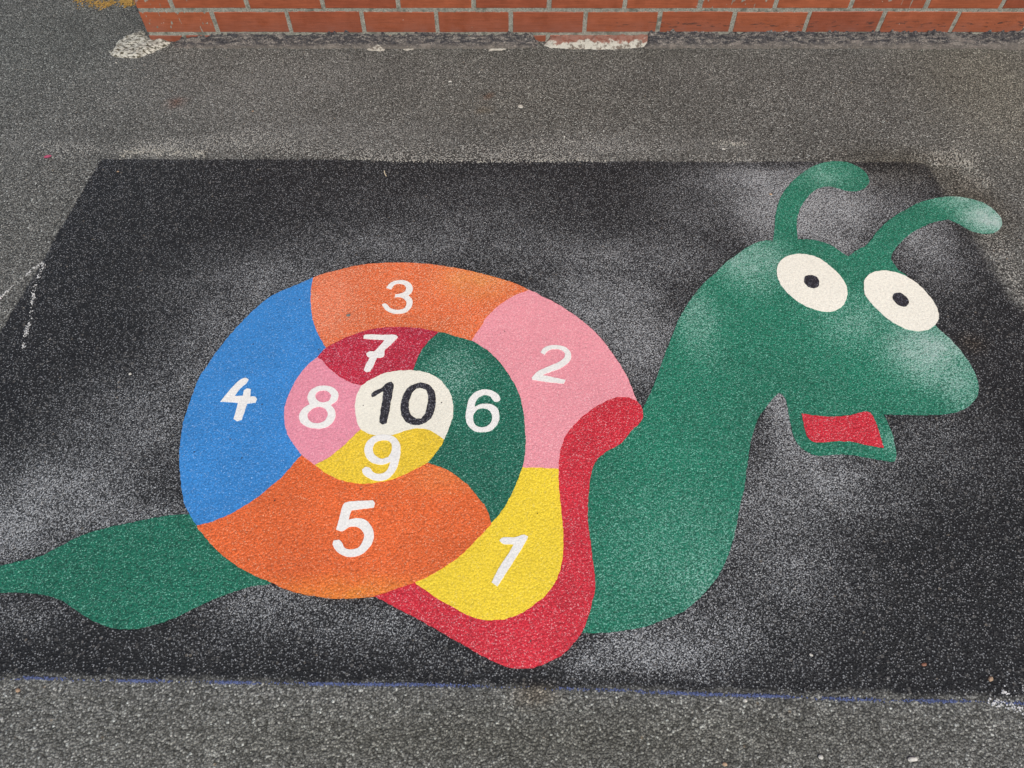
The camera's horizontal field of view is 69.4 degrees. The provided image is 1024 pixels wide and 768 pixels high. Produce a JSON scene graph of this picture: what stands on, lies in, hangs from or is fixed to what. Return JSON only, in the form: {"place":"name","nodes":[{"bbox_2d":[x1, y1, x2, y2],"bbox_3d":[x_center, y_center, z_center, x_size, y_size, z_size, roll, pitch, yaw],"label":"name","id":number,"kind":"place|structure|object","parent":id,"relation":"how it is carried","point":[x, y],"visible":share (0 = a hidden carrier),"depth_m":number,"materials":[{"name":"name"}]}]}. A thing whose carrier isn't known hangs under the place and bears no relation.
{"place":"outdoors","nodes":[
{"label":"outdoors","id":0,"kind":"place"},
{"bbox_2d":[0,0,1023,767],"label":"ground","id":1,"kind":"structure","parent":0,"point":[74,96],"depth_m":2.29,"materials":[{"name":"grey asphalt"}]},
{"bbox_2d":[73,0,117,10],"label":"paint stain","id":2,"kind":"object","parent":1,"relation":"on","point":[108,3],"visible":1,"depth_m":2.68,"materials":[{"name":"yellow paint"}]},
{"bbox_2d":[116,0,134,7],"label":"paint stain","id":3,"kind":"object","parent":1,"relation":"on","point":[127,2],"visible":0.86,"depth_m":2.69,"materials":[{"name":"yellow paint"}]},
{"bbox_2d":[0,152,1023,721],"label":"asphalt patch","id":4,"kind":"object","parent":1,"relation":"on","point":[164,276],"visible":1,"depth_m":1.67,"materials":[{"name":"black asphalt"}]},
{"bbox_2d":[0,262,42,298],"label":"chalk line","id":5,"kind":"object","parent":4,"relation":"on","point":[20,278],"visible":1,"depth_m":1.94,"materials":[{"name":"white paint"}]},
{"bbox_2d":[22,263,45,347],"bbox_3d":[-1.228,-0.204,1.893,0.020,0.003,0.286,-8,56,-5],"label":"chalk line","id":6,"kind":"object","parent":4,"relation":"on","point":[34,297],"visible":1,"depth_m":1.89,"materials":[{"name":"grey paint"}]},
{"bbox_2d":[119,147,207,158],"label":"paint scraps","id":7,"kind":"object","parent":4,"relation":"on","point":[197,156],"visible":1,"depth_m":2.22,"materials":[{"name":"white paint"}]},
{"bbox_2d":[343,157,518,163],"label":"paint scraps","id":8,"kind":"object","parent":4,"relation":"on","point":[430,162],"visible":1,"depth_m":2.20,"materials":[{"name":"paint"}]},
{"bbox_2d":[0,161,1001,668],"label":"snail painting","id":9,"kind":"object","parent":4,"relation":"on","point":[504,473],"visible":1,"depth_m":1.67,"materials":[{"name":"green paint"}]},
{"bbox_2d":[0,675,1023,704],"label":"chalk line","id":10,"kind":"object","parent":4,"relation":"on","point":[932,700],"visible":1,"depth_m":1.38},
{"bbox_2d":[532,158,606,162],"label":"paint scraps","id":11,"kind":"object","parent":4,"relation":"on","point":[565,159],"visible":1,"depth_m":2.20,"materials":[{"name":"paint"}]},
{"bbox_2d":[988,697,1023,714],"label":"chalk line","id":12,"kind":"object","parent":4,"relation":"on","point":[994,703],"visible":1,"depth_m":1.36,"materials":[{"name":"white paint"}]},
{"bbox_2d":[1001,682,1022,699],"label":"chalk line","id":13,"kind":"object","parent":4,"relation":"on","point":[1003,692],"visible":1,"depth_m":1.37,"materials":[{"name":"white paint"}]},
{"bbox_2d":[109,0,1023,57],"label":"brick building","id":14,"kind":"structure","parent":1,"relation":"on","point":[407,25],"depth_m":2.50,"materials":[{"name":"brick"}]},
{"bbox_2d":[712,140,746,146],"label":"paint scraps","id":15,"kind":"object","parent":1,"relation":"on","point":[730,143],"visible":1,"depth_m":2.25,"materials":[{"name":"white paint"}]},
{"bbox_2d":[908,756,917,761],"bbox_3d":[0.710,0.664,1.310,0.019,0.006,0.009,0,56,0],"label":"pebble","id":16,"kind":"object","parent":1,"relation":"on","point":[912,759],"visible":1,"depth_m":1.31,"materials":[{"name":"stone"}]},
{"bbox_2d":[928,156,972,174],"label":"paint scraps","id":17,"kind":"object","parent":1,"relation":"on","point":[965,163],"visible":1,"depth_m":2.19,"materials":[{"name":"white paint"}]},
{"bbox_2d":[950,147,987,187],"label":"paint scraps","id":18,"kind":"object","parent":1,"relation":"on","point":[955,153],"visible":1,"depth_m":2.19,"materials":[{"name":"white paint"}]}
]}

